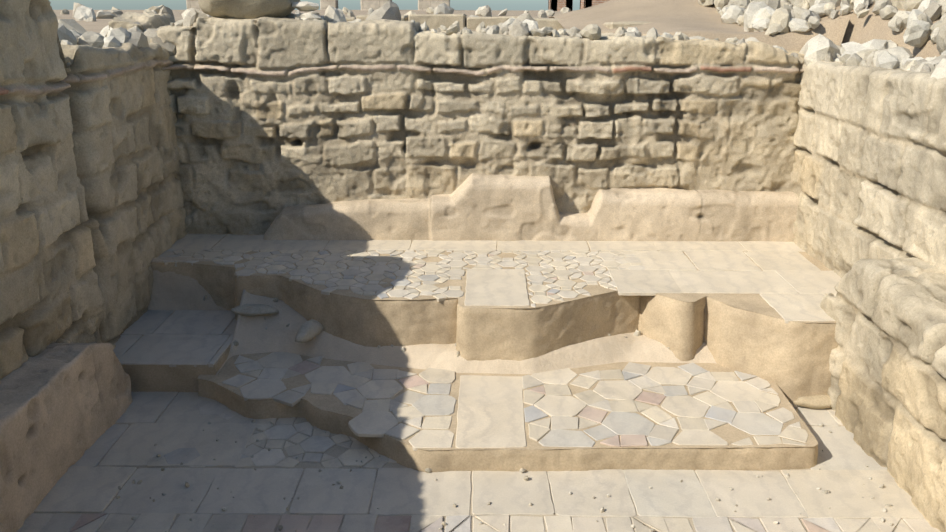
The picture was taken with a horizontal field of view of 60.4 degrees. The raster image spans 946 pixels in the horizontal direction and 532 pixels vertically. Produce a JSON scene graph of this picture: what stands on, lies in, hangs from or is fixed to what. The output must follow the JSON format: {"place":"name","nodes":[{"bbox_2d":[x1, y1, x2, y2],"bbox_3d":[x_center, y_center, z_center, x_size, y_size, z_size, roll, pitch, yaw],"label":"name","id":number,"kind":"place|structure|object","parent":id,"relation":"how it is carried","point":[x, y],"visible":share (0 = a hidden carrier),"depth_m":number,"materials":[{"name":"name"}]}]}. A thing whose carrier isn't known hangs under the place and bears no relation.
{"place":"outdoors","nodes":[
{"label":"outdoors","id":0,"kind":"place"},
{"bbox_2d":[49,0,579,9],"label":"sky","id":1,"kind":"structure","parent":0,"point":[55,4],"materials":[{"name":"blue"}]},
{"bbox_2d":[35,10,913,531],"bbox_3d":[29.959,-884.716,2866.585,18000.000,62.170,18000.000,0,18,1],"label":"ground","id":2,"kind":"structure","parent":0,"point":[97,26],"depth_m":4.59,"materials":[{"name":"soil"}]},
{"bbox_2d":[0,343,132,531],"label":"bench","id":3,"kind":"object","parent":2,"relation":"on","point":[64,407],"visible":0.83,"depth_m":4.29,"materials":[{"name":"beige stone"}]},
{"bbox_2d":[0,0,187,380],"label":"wall","id":4,"kind":"structure","parent":2,"relation":"on","point":[92,216],"depth_m":5.08,"materials":[{"name":"stone"}]},
{"bbox_2d":[57,19,175,55],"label":"rubble wall","id":5,"kind":"structure","parent":4,"relation":"on","point":[71,32],"depth_m":5.92,"materials":[{"name":"grey stone"}]},
{"bbox_2d":[60,0,570,21],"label":"scattered stones","id":6,"kind":"object","parent":2,"relation":"on","point":[389,10],"visible":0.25,"depth_m":15.84,"materials":[{"name":"beige stone"}]},
{"bbox_2d":[186,0,449,10],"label":"stone blocks","id":7,"kind":"structure","parent":2,"relation":"on","point":[378,4],"depth_m":44.67,"materials":[{"name":"beige stone"}]},
{"bbox_2d":[148,257,716,374],"bbox_3d":[-0.258,0.346,6.022,4.560,0.651,2.170,0,18,1],"label":"sand drift","id":8,"kind":"object","parent":2,"relation":"on","point":[252,335],"visible":0.1,"depth_m":5.53,"materials":[{"name":"beige sand"}]},
{"bbox_2d":[231,304,278,315],"bbox_3d":[-1.557,0.313,5.802,0.334,0.069,0.134,-2,18,-7],"label":"flat stone","id":9,"kind":"object","parent":8,"relation":"on","point":[252,309],"visible":0.98,"depth_m":5.77,"materials":[{"name":"beige stone"}]},
{"bbox_2d":[295,319,322,342],"bbox_3d":[-1.131,0.451,5.602,0.156,0.134,0.329,10,20,28],"label":"stone","id":10,"kind":"object","parent":8,"relation":"on","point":[309,330],"visible":0.81,"depth_m":5.53,"materials":[{"name":"beige stone"}]},
{"bbox_2d":[108,11,803,234],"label":"back wall","id":11,"kind":"structure","parent":2,"relation":"on","point":[275,116],"depth_m":6.59,"materials":[{"name":"stone"}]},
{"bbox_2d":[263,173,798,241],"bbox_3d":[0.495,-0.587,7.125,4.480,0.582,1.004,0,18,1],"label":"stone ledge","id":12,"kind":"object","parent":11,"relation":"attached to","point":[475,206],"visible":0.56,"depth_m":6.69,"materials":[{"name":"beige stone"}]},
{"bbox_2d":[16,392,940,531],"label":"floor tiles","id":13,"kind":"object","parent":2,"relation":"on","point":[177,434],"visible":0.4,"depth_m":4.23,"materials":[{"name":"stone"}]},
{"bbox_2d":[151,262,838,403],"bbox_3d":[0.075,0.463,5.599,5.488,0.574,0.650,3,18,9],"label":"platform riser","id":14,"kind":"object","parent":13,"relation":"on","point":[790,359],"visible":0.42,"depth_m":5.42,"materials":[{"name":"beige stone"}]},
{"bbox_2d":[152,236,835,322],"bbox_3d":[0.092,0.016,6.054,5.362,0.001,2.161,0,18,1],"label":"platform bed","id":15,"kind":"object","parent":14,"relation":"on","point":[757,303],"visible":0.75,"depth_m":5.58,"materials":[{"name":"beige stone"}]},
{"bbox_2d":[158,234,841,323],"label":"platform tiles","id":16,"kind":"object","parent":15,"relation":"on","point":[789,282],"visible":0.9,"depth_m":6.05,"materials":[{"name":"stone"}]},
{"bbox_2d":[169,261,822,450],"bbox_3d":[0.096,0.468,5.552,5.003,0.574,0.965,5,19,16],"label":"sand debris","id":17,"kind":"object","parent":13,"relation":"on","point":[636,333],"visible":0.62,"depth_m":5.65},
{"bbox_2d":[116,420,892,531],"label":"floor grit","id":18,"kind":"object","parent":13,"relation":"on","point":[429,470],"visible":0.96,"depth_m":4.24,"materials":[{"name":"beige gravel"}]},
{"bbox_2d":[198,379,817,471],"bbox_3d":[0.080,0.898,4.926,3.716,0.154,1.146,0,18,1],"label":"platform riser","id":19,"kind":"object","parent":13,"relation":"on","point":[694,459],"visible":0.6,"depth_m":4.42,"materials":[{"name":"beige stone"}]},
{"bbox_2d":[197,352,817,450],"bbox_3d":[0.075,0.754,5.126,3.696,0.001,1.579,0,18,1],"label":"platform bed","id":20,"kind":"object","parent":19,"relation":"on","point":[729,433],"visible":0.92,"depth_m":4.94,"materials":[{"name":"beige stone"}]},
{"bbox_2d":[113,310,808,450],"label":"platform tiles","id":21,"kind":"object","parent":20,"relation":"on","point":[492,411],"depth_m":5.00,"materials":[{"name":"beige stone"}]},
{"bbox_2d":[793,395,831,408],"bbox_3d":[2.223,0.850,5.112,0.436,0.073,0.119,-2,18,-7],"label":"stone","id":22,"kind":"object","parent":13,"relation":"on","point":[817,401],"visible":0.46,"depth_m":5.07,"materials":[{"name":"beige stone"}]},
{"bbox_2d":[820,257,945,531],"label":"stone wall","id":23,"kind":"structure","parent":13,"relation":"on","point":[887,387],"depth_m":4.34,"materials":[{"name":"stone"}]},
{"bbox_2d":[345,14,651,29],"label":"stone blocks","id":24,"kind":"structure","parent":2,"relation":"on","point":[434,21],"depth_m":9.76,"materials":[{"name":"stone"}]},
{"bbox_2d":[548,0,609,10],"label":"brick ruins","id":25,"kind":"object","parent":2,"relation":"on","point":[556,5],"visible":0.08,"depth_m":43.70,"materials":[{"name":"orange brick"}]},
{"bbox_2d":[549,0,849,51],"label":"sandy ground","id":26,"kind":"structure","parent":2,"relation":"on","point":[690,18],"depth_m":8.43,"materials":[{"name":"beige sand"}]},
{"bbox_2d":[698,0,945,53],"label":"rubble heap","id":27,"kind":"object","parent":26,"relation":"on","point":[915,18],"visible":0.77,"depth_m":6.90,"materials":[{"name":"beige stone"}]},
{"bbox_2d":[791,61,945,277],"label":"wall","id":28,"kind":"structure","parent":2,"relation":"on","point":[868,176],"depth_m":5.36,"materials":[{"name":"stone"}]},
{"bbox_2d":[799,34,945,79],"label":"rubble wall","id":29,"kind":"structure","parent":28,"relation":"on","point":[888,54],"depth_m":5.83,"materials":[{"name":"beige stone"}]},
{"bbox_2d":[826,0,940,58],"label":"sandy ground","id":30,"kind":"structure","parent":2,"relation":"on","point":[870,25],"depth_m":6.48,"materials":[{"name":"beige sand"}]},
{"bbox_2d":[170,5,798,57],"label":"rubble wall","id":31,"kind":"structure","parent":0,"point":[523,24],"depth_m":6.58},
{"bbox_2d":[198,0,300,18],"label":"boulder on wall","id":32,"kind":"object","parent":31,"relation":"on","point":[242,9],"visible":0.77,"depth_m":6.51,"materials":[{"name":"beige stone"}]},
{"bbox_2d":[292,1,322,19],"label":"stones","id":33,"kind":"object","parent":31,"relation":"on","point":[306,6],"depth_m":6.58,"materials":[{"name":"beige stone"}]}
]}

